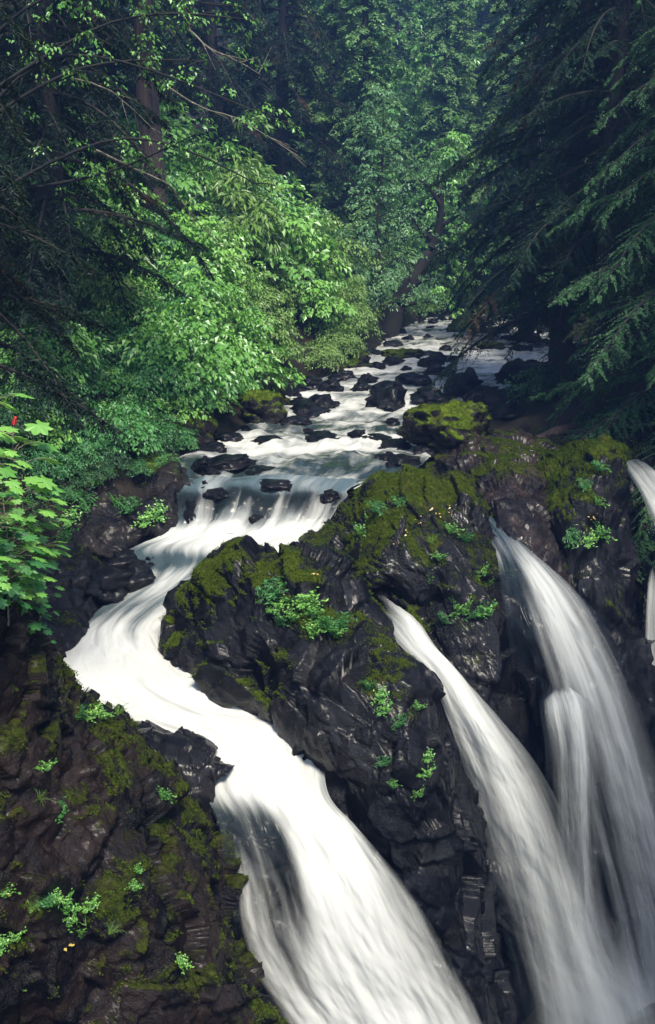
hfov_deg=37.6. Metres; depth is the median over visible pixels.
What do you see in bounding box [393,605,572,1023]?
waterfall
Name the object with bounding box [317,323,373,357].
leafy shrub
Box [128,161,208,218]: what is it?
leafy shrub
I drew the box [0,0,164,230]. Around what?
conifer tree
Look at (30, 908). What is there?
rock plant
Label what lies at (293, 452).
stream
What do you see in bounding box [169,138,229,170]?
leafy shrub
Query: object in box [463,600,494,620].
rock plant
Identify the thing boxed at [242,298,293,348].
leafy shrub
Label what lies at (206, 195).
leafy shrub
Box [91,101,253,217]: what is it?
leafy shrub
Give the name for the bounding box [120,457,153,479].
leafy shrub
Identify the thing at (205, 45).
dead branch
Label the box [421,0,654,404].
conifer tree
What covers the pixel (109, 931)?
rock plant
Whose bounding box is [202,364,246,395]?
leafy shrub
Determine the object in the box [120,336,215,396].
leafy shrub
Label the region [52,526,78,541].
rock plant
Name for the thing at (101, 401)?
leafy shrub
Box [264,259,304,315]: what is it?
leafy shrub
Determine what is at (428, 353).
boulder
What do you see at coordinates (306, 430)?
boulder
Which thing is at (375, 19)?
conifer tree
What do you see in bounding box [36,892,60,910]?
plant
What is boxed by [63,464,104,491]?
leafy shrub
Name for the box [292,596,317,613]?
rock plant
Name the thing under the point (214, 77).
conifer tree
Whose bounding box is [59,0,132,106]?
conifer tree
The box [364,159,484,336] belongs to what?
broadleaf tree
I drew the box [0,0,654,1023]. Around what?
ground
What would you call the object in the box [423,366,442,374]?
boulder
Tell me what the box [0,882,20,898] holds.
rock plant
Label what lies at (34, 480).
palmate plant
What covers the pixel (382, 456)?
boulder
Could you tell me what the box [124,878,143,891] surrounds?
rock plant
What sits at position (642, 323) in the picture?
leafy shrub
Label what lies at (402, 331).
boulder
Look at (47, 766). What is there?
rock plant
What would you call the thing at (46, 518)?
leafy shrub
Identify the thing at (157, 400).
leafy shrub
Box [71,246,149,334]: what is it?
leafy shrub
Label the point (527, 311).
conifer tree
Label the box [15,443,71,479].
leafy shrub
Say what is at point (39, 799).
rock plant
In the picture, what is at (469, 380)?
boulder
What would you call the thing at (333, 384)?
boulder
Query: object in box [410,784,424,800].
rock plant
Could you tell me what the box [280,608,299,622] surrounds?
rock plant
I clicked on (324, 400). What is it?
boulder
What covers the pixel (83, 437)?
leafy shrub
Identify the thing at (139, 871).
rock plant
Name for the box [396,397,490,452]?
boulder
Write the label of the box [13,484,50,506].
leafy shrub
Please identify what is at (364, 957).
cascade
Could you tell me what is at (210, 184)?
leafy shrub
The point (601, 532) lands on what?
rock plant
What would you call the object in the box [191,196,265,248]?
leafy shrub
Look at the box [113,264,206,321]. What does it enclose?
leafy shrub
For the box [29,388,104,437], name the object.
leafy shrub
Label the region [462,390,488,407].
boulder
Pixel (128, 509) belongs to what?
plant
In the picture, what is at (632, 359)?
leafy shrub
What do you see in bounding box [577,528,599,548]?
rock plant
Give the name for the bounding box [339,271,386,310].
leafy shrub
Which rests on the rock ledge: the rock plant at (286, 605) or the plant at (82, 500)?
the plant at (82, 500)
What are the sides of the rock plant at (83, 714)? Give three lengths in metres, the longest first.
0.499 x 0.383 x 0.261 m
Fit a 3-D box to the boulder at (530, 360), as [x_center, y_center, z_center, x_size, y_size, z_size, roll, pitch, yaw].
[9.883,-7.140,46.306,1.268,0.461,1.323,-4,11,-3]
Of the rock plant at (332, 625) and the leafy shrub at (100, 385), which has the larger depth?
the leafy shrub at (100, 385)
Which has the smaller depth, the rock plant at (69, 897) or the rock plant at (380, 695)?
the rock plant at (69, 897)
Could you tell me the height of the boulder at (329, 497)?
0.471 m
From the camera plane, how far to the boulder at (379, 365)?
45.63 m
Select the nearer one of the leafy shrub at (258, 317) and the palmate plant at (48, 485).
the palmate plant at (48, 485)
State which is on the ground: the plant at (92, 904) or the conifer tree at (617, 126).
the conifer tree at (617, 126)
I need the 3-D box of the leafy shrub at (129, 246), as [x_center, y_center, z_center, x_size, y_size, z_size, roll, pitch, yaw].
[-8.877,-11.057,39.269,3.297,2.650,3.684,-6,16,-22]
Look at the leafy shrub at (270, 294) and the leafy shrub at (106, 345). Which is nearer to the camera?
the leafy shrub at (106, 345)
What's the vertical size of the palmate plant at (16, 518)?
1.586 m
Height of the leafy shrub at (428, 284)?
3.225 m
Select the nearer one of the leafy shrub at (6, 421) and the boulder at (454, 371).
the leafy shrub at (6, 421)
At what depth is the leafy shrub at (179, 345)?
32.59 m
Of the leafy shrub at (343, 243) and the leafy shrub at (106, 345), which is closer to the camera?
the leafy shrub at (106, 345)
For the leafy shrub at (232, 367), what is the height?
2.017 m
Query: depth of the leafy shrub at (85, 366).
28.47 m
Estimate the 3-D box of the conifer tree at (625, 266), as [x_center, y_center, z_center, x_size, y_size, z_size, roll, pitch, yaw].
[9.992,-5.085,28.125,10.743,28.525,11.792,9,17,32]
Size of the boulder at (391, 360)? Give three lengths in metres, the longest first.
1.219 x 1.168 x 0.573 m
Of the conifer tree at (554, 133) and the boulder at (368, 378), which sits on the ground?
the conifer tree at (554, 133)
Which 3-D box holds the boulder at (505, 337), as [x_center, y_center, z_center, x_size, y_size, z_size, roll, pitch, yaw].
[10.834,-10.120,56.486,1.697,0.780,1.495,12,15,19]
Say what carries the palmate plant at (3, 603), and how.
on the rock outcrop at (105, 779)
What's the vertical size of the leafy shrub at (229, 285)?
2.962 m
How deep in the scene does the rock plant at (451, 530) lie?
22.51 m
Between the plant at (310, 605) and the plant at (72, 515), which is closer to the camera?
the plant at (310, 605)
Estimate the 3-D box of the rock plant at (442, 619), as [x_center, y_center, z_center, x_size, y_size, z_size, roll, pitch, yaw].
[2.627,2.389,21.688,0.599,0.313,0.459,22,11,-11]
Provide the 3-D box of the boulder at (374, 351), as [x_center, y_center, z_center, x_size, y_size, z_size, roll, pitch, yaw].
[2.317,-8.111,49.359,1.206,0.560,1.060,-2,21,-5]
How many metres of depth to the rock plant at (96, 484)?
26.20 m
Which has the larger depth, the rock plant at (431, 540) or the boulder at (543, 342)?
the boulder at (543, 342)
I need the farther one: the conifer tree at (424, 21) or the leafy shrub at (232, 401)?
the conifer tree at (424, 21)
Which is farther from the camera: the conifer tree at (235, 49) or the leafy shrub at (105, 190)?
the conifer tree at (235, 49)
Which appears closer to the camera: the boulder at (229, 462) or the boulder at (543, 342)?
the boulder at (229, 462)
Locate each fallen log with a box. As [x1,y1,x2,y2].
[536,422,592,436]
[594,364,646,437]
[598,347,634,386]
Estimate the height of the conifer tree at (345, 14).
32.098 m
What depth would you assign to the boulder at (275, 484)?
26.48 m
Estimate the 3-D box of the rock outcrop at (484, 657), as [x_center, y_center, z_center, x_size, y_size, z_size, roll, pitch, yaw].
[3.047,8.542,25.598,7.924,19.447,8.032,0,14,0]
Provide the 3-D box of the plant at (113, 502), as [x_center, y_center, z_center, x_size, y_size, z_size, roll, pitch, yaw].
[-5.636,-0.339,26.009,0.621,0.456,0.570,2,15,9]
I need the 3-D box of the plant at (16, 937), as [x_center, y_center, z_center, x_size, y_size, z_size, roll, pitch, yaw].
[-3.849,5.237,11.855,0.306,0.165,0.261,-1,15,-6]
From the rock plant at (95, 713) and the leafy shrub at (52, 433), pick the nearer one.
the rock plant at (95, 713)
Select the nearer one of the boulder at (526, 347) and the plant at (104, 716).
the plant at (104, 716)
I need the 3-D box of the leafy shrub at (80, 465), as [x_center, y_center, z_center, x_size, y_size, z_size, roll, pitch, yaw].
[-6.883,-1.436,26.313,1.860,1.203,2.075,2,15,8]
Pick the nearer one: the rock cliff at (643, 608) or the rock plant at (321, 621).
the rock plant at (321, 621)
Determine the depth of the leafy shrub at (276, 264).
46.56 m
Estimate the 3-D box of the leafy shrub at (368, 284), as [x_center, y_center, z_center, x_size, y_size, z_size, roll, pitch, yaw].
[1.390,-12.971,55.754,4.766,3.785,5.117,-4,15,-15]
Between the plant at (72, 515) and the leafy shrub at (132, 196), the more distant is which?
the leafy shrub at (132, 196)
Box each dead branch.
[74,78,174,146]
[94,149,231,246]
[169,88,305,166]
[188,29,271,74]
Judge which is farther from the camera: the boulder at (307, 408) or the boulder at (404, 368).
the boulder at (404, 368)
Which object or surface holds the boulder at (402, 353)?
in the stream
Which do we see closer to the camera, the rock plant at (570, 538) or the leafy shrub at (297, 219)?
the rock plant at (570, 538)
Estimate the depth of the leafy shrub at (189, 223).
40.17 m
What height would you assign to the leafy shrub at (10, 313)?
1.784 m
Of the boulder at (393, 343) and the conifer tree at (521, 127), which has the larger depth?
the conifer tree at (521, 127)
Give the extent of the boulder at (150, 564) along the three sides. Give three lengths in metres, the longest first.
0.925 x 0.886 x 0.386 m
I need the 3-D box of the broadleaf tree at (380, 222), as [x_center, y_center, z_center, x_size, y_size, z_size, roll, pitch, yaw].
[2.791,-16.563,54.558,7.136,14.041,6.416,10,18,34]
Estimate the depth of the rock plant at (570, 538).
24.26 m
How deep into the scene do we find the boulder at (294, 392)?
39.29 m
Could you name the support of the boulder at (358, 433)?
in the stream
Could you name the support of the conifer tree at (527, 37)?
on the ground
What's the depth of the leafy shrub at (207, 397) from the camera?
30.86 m
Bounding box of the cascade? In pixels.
[63,475,470,1023]
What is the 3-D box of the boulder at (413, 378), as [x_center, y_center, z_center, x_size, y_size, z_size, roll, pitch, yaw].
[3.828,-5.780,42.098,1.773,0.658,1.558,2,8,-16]
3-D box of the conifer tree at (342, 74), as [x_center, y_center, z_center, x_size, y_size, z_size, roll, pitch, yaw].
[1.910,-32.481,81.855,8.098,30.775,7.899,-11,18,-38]
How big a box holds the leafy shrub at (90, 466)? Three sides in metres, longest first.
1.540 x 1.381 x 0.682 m
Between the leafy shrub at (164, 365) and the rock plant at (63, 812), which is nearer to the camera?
the rock plant at (63, 812)
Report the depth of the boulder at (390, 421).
34.20 m
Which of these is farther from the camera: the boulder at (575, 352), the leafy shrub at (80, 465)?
the boulder at (575, 352)
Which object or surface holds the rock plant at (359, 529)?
on the rock outcrop at (484, 657)
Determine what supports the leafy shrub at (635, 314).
on the ground
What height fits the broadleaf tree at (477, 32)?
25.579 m
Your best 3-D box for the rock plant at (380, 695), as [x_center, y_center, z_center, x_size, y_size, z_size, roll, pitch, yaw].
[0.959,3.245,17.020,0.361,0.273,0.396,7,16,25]
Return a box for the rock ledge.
[56,454,190,561]
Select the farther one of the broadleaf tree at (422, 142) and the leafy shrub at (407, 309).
the broadleaf tree at (422, 142)
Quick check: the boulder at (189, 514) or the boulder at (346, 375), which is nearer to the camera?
the boulder at (189, 514)
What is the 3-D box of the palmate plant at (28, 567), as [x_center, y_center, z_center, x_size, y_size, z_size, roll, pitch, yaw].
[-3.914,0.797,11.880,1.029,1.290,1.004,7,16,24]
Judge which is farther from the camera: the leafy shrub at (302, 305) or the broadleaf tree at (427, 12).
the broadleaf tree at (427, 12)
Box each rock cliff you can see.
[11,541,107,657]
[587,403,654,665]
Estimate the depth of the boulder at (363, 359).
45.53 m
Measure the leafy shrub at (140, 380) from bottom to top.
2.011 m
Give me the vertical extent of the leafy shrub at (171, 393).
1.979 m
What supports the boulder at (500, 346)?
in the stream
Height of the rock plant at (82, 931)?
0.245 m
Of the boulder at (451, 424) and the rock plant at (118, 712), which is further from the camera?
the boulder at (451, 424)
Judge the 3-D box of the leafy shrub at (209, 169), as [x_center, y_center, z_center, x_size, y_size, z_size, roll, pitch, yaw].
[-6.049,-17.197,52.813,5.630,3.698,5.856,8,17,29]
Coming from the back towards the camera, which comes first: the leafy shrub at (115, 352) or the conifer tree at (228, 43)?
the conifer tree at (228, 43)
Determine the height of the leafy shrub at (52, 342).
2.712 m
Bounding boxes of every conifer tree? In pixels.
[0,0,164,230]
[0,0,215,385]
[0,1,121,156]
[0,4,123,441]
[21,0,228,156]
[55,8,98,120]
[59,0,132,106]
[61,0,245,270]
[119,0,318,175]
[124,0,207,155]
[202,0,375,202]
[202,1,268,168]
[202,2,307,201]
[218,1,276,31]
[263,0,326,194]
[288,0,402,258]
[298,0,348,78]
[308,0,423,283]
[314,4,390,240]
[360,2,437,37]
[373,0,432,206]
[377,2,438,42]
[381,0,492,314]
[383,0,446,122]
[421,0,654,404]
[423,0,490,270]
[440,0,546,313]
[440,0,625,347]
[450,3,510,93]
[452,0,525,136]
[475,0,572,316]
[480,0,654,386]
[480,8,544,270]
[505,2,654,350]
[516,4,604,315]
[518,1,654,363]
[530,0,654,620]
[627,23,653,274]
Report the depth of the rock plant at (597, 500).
24.57 m
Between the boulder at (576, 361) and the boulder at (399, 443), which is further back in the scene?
the boulder at (576, 361)
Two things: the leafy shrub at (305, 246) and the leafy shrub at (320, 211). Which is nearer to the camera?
the leafy shrub at (305, 246)
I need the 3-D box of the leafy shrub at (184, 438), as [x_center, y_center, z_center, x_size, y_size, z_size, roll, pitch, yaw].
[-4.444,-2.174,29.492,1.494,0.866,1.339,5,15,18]
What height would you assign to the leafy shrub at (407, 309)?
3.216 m
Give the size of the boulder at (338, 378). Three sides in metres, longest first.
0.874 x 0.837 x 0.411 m
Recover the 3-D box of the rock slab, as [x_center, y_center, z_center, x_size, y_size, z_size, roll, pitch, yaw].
[5.487,0.650,27.562,6.918,5.376,10.339,0,14,0]
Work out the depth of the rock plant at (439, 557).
21.65 m
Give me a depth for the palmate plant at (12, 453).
12.13 m
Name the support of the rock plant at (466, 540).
on the rock outcrop at (484, 657)
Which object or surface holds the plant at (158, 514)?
on the rock ledge
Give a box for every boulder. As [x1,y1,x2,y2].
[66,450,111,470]
[82,566,133,605]
[106,549,137,569]
[124,559,155,592]
[145,557,154,567]
[162,580,188,614]
[176,408,218,443]
[181,500,200,523]
[189,480,207,492]
[190,455,212,471]
[195,441,226,452]
[197,453,256,475]
[203,487,246,500]
[214,431,243,441]
[231,392,243,406]
[237,425,253,430]
[239,389,287,423]
[243,465,275,475]
[244,479,292,492]
[245,510,264,524]
[251,435,282,444]
[260,383,290,404]
[280,415,311,425]
[283,381,306,391]
[285,389,301,396]
[289,399,330,417]
[290,396,307,405]
[298,376,322,390]
[303,428,313,432]
[304,430,340,442]
[308,394,336,408]
[317,377,343,391]
[317,489,340,505]
[327,369,357,380]
[329,374,343,381]
[335,350,372,368]
[347,429,365,437]
[350,381,371,391]
[357,373,378,382]
[362,433,391,440]
[364,348,379,354]
[364,387,407,411]
[369,361,385,369]
[369,380,403,394]
[373,451,395,460]
[377,437,411,449]
[379,347,423,358]
[381,355,405,365]
[383,340,402,346]
[384,417,399,425]
[385,453,425,468]
[395,372,431,385]
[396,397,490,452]
[399,328,406,333]
[400,365,411,370]
[401,335,413,339]
[409,386,456,404]
[413,443,437,463]
[417,356,445,367]
[418,354,456,361]
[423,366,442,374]
[424,350,443,355]
[427,318,437,323]
[439,345,451,350]
[442,367,483,396]
[443,365,455,376]
[445,316,484,333]
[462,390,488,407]
[466,385,498,392]
[477,342,506,349]
[480,388,516,410]
[489,401,525,420]
[493,358,538,384]
[498,334,516,340]
[509,345,533,351]
[524,393,557,404]
[525,338,548,345]
[526,359,542,365]
[538,361,547,373]
[573,342,586,354]
[573,359,585,380]
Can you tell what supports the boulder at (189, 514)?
on the rock bed
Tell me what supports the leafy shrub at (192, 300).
on the ground
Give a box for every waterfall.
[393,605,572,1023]
[489,516,654,1010]
[594,979,619,1023]
[637,470,654,512]
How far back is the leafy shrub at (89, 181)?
36.10 m
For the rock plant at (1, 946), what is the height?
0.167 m
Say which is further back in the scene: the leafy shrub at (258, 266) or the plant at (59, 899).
the leafy shrub at (258, 266)
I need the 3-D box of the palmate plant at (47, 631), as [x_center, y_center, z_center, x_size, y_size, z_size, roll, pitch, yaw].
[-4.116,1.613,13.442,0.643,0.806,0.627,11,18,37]
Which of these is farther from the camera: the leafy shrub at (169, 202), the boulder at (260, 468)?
the leafy shrub at (169, 202)
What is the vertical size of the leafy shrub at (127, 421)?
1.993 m
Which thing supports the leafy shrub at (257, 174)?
on the ground
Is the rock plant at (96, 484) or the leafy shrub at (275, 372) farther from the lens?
the leafy shrub at (275, 372)
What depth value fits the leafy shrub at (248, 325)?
39.32 m
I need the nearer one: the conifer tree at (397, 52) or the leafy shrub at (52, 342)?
the leafy shrub at (52, 342)
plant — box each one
[0,393,34,532]
[0,416,69,599]
[0,425,24,550]
[0,433,56,599]
[0,474,70,630]
[0,476,47,606]
[0,479,25,591]
[0,492,9,567]
[0,515,14,574]
[0,515,22,609]
[0,522,58,625]
[0,553,51,630]
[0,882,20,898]
[0,934,8,955]
[4,926,26,942]
[13,518,69,633]
[26,898,43,912]
[31,601,59,643]
[31,787,49,805]
[34,758,56,771]
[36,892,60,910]
[51,887,68,903]
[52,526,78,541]
[55,503,81,526]
[55,797,68,823]
[60,898,81,918]
[62,903,79,932]
[65,888,74,901]
[73,928,86,937]
[75,491,98,517]
[75,703,93,719]
[76,474,104,488]
[76,892,100,913]
[84,700,102,722]
[98,706,115,719]
[105,920,126,934]
[106,493,124,506]
[107,703,130,715]
[116,496,141,513]
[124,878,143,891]
[130,506,155,528]
[133,863,144,873]
[146,498,169,523]
[157,786,176,803]
[175,951,194,973]
[255,576,288,604]
[265,594,287,613]
[269,610,293,626]
[276,596,293,607]
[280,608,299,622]
[287,587,319,609]
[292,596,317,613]
[295,593,328,610]
[299,603,325,619]
[302,619,326,638]
[310,612,332,627]
[318,617,347,634]
[327,620,348,639]
[330,611,357,627]
[351,522,366,535]
[357,678,377,691]
[364,499,388,515]
[371,684,390,705]
[373,699,393,716]
[374,755,391,767]
[388,779,401,788]
[391,495,407,506]
[391,712,410,730]
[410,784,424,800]
[411,700,426,709]
[416,764,435,779]
[421,534,440,543]
[422,747,434,762]
[428,551,447,560]
[435,610,452,623]
[443,521,464,534]
[449,596,474,618]
[450,596,472,617]
[457,532,474,543]
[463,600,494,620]
[475,599,497,618]
[476,562,488,579]
[562,524,583,548]
[576,477,593,490]
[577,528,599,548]
[591,461,611,472]
[592,521,616,543]
[593,493,609,507]
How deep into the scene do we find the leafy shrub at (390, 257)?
68.86 m
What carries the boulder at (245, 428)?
on the ground
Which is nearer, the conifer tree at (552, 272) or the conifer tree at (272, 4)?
the conifer tree at (552, 272)
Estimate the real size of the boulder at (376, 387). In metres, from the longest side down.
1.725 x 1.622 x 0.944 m
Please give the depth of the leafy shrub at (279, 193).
50.36 m
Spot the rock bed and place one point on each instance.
(258, 832)
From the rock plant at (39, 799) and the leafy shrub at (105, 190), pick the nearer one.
the rock plant at (39, 799)
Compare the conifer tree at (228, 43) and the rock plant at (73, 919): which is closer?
the rock plant at (73, 919)
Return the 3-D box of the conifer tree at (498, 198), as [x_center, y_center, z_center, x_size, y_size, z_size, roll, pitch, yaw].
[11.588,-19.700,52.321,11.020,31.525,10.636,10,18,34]
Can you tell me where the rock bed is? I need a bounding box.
[179,486,484,1023]
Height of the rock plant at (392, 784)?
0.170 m
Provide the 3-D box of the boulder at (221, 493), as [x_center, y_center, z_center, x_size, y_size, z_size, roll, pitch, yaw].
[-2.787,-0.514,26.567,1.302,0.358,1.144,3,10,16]
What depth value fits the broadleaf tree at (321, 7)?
90.79 m
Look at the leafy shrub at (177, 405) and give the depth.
30.55 m
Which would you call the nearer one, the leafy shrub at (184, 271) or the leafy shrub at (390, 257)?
the leafy shrub at (184, 271)
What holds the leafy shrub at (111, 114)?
on the ground
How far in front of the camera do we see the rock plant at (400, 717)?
16.86 m
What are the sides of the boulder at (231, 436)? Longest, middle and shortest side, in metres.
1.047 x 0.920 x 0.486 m
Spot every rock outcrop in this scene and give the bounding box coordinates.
[0,589,289,1023]
[136,719,234,938]
[158,534,518,1023]
[298,463,544,1023]
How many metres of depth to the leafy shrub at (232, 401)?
33.08 m
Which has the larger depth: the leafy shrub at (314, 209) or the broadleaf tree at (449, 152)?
the broadleaf tree at (449, 152)
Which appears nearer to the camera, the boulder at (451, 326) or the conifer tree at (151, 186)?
the conifer tree at (151, 186)
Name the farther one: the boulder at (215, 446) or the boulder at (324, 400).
the boulder at (324, 400)
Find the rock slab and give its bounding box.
[425,427,582,616]
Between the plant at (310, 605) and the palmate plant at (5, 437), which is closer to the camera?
the palmate plant at (5, 437)
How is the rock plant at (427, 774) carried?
on the rock outcrop at (225, 641)
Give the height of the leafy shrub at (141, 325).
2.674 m
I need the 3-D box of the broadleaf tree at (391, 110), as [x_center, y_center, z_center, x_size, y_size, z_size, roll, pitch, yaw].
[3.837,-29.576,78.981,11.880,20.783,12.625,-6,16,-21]
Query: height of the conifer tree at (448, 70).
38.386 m
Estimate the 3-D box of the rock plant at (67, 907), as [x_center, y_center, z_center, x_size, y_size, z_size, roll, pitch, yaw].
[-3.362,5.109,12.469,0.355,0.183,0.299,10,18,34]
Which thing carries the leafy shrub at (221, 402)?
on the ground
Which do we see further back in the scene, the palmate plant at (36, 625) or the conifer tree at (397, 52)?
the conifer tree at (397, 52)
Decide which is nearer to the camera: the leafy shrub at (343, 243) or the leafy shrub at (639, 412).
the leafy shrub at (639, 412)
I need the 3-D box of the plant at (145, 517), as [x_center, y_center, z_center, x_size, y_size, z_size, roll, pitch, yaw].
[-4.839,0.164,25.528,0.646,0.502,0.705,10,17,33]
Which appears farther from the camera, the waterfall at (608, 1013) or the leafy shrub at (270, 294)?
the leafy shrub at (270, 294)
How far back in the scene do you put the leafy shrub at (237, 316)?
35.95 m
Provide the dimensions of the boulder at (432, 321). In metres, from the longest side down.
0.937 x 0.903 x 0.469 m
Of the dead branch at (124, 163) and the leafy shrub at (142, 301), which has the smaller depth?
the dead branch at (124, 163)
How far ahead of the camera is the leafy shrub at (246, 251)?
43.72 m
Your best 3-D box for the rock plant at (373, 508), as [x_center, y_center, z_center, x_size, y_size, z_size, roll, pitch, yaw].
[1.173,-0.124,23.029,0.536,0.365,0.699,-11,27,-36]
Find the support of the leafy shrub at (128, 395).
on the ground
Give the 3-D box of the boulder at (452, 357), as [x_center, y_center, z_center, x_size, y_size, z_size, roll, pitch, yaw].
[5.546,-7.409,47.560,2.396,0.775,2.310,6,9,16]
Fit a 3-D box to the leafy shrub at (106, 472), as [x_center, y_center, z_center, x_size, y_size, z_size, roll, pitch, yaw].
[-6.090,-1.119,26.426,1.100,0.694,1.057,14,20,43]
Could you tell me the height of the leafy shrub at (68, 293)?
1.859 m
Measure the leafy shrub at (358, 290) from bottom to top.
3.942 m
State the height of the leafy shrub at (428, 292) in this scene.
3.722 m
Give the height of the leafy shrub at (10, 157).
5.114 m
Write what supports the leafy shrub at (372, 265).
on the ground
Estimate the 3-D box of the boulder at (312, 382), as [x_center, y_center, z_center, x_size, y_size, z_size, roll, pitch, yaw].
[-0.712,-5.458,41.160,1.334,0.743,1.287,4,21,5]
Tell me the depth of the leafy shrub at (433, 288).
75.48 m
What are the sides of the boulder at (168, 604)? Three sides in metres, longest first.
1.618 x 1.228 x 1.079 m
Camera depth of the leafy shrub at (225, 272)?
39.37 m
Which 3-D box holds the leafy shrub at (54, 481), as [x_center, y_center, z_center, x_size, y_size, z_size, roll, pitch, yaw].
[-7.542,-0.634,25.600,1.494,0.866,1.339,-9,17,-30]
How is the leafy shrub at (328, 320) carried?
on the ground
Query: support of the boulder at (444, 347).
in the stream
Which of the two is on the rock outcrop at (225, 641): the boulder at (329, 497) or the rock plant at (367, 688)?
the rock plant at (367, 688)
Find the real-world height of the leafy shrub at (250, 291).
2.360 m
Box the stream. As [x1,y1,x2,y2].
[178,309,584,488]
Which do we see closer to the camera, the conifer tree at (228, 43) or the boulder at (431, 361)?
the boulder at (431, 361)
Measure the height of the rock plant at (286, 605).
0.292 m
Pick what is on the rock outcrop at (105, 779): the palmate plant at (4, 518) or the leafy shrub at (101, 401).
the palmate plant at (4, 518)
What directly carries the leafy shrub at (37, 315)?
on the ground
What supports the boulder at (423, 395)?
in the stream
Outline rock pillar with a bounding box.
[536,432,640,631]
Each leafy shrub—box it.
[0,90,120,173]
[0,301,31,335]
[0,315,113,386]
[0,337,79,412]
[0,353,95,409]
[0,383,76,455]
[0,434,39,479]
[2,162,136,248]
[3,157,166,256]
[3,270,92,308]
[3,403,82,451]
[6,288,86,324]
[11,199,111,238]
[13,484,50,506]
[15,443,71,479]
[23,503,61,533]
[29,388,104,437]
[29,472,59,498]
[38,436,105,475]
[48,461,80,481]
[55,349,136,400]
[55,484,89,506]
[63,397,173,459]
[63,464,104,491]
[65,189,159,340]
[67,426,129,462]
[70,322,148,367]
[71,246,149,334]
[75,393,134,428]
[76,283,188,351]
[77,333,125,378]
[81,330,137,364]
[82,152,151,245]
[82,217,157,269]
[82,359,116,397]
[84,109,138,157]
[84,442,132,471]
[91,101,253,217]
[91,458,121,483]
[94,345,168,401]
[95,413,163,455]
[99,356,170,400]
[103,305,182,352]
[105,162,200,220]
[107,300,271,412]
[108,388,174,424]
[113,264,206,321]
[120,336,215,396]
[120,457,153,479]
[121,286,223,339]
[122,201,264,285]
[122,206,188,266]
[122,217,262,301]
[124,264,206,320]
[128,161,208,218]
[129,334,213,386]
[130,256,226,314]
[132,432,178,459]
[141,357,212,410]
[141,413,183,453]
[144,298,201,334]
[148,370,218,412]
[148,391,210,423]
[153,452,184,466]
[156,250,242,309]
[157,266,263,358]
[162,427,201,453]
[165,138,244,164]
[165,141,218,177]
[165,260,244,318]
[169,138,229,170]
[169,165,239,215]
[179,115,301,283]
[181,179,227,219]
[187,162,246,189]
[190,381,236,416]
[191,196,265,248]
[193,383,239,412]
[197,148,300,207]
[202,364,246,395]
[203,179,351,287]
[206,191,275,281]
[208,329,305,396]
[213,352,253,389]
[214,299,281,349]
[219,234,258,267]
[225,277,277,310]
[225,280,278,319]
[227,306,270,345]
[228,236,296,290]
[228,269,296,322]
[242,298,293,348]
[244,172,297,242]
[248,204,309,259]
[249,221,301,273]
[249,253,271,272]
[259,307,309,371]
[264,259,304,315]
[273,267,357,336]
[276,194,338,232]
[278,200,381,280]
[280,191,330,236]
[280,266,313,319]
[283,209,377,279]
[285,223,396,290]
[293,290,313,315]
[300,335,357,375]
[302,290,384,351]
[303,305,367,340]
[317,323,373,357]
[320,254,384,306]
[326,263,372,331]
[329,223,365,263]
[329,263,369,308]
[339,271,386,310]
[345,299,378,334]
[363,259,429,310]
[372,280,426,316]
[374,239,396,278]
[382,266,437,317]
[382,275,426,319]
[408,291,446,315]
[416,282,439,311]
[420,280,452,315]
[498,362,570,405]
[563,345,618,382]
[599,397,654,429]
[615,352,647,368]
[617,315,654,362]
[622,303,649,322]
[625,306,653,356]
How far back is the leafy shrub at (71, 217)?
36.49 m
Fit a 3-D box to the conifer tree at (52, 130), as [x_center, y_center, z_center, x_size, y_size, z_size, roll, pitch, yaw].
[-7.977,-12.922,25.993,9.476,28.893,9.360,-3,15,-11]
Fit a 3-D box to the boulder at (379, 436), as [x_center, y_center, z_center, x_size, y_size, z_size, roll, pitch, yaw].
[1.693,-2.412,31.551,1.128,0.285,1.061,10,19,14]
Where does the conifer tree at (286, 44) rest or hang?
on the ground
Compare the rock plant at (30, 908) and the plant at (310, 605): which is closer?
the rock plant at (30, 908)
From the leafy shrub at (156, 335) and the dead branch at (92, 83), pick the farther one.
the leafy shrub at (156, 335)
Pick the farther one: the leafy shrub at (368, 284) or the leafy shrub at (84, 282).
the leafy shrub at (368, 284)
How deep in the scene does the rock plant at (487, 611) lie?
21.44 m
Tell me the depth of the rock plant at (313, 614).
18.21 m
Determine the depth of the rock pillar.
25.09 m
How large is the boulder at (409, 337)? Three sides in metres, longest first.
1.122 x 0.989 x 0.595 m
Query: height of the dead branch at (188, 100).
1.810 m
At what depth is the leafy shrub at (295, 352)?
40.58 m
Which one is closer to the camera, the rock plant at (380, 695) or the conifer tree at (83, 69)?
the rock plant at (380, 695)
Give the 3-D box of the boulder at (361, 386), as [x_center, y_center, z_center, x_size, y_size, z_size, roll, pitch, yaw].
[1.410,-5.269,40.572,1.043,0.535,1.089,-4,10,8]
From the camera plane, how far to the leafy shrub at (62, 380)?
27.17 m
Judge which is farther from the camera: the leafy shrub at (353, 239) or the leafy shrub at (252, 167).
the leafy shrub at (353, 239)
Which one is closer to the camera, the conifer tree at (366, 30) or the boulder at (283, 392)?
the boulder at (283, 392)
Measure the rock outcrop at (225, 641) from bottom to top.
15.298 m
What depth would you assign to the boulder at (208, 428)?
30.59 m
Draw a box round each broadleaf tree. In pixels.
[0,0,326,218]
[267,0,388,161]
[304,18,420,245]
[316,84,441,337]
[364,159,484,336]
[370,0,472,142]
[372,44,477,274]
[393,116,504,317]
[398,0,522,135]
[409,114,438,207]
[435,125,509,307]
[457,189,518,307]

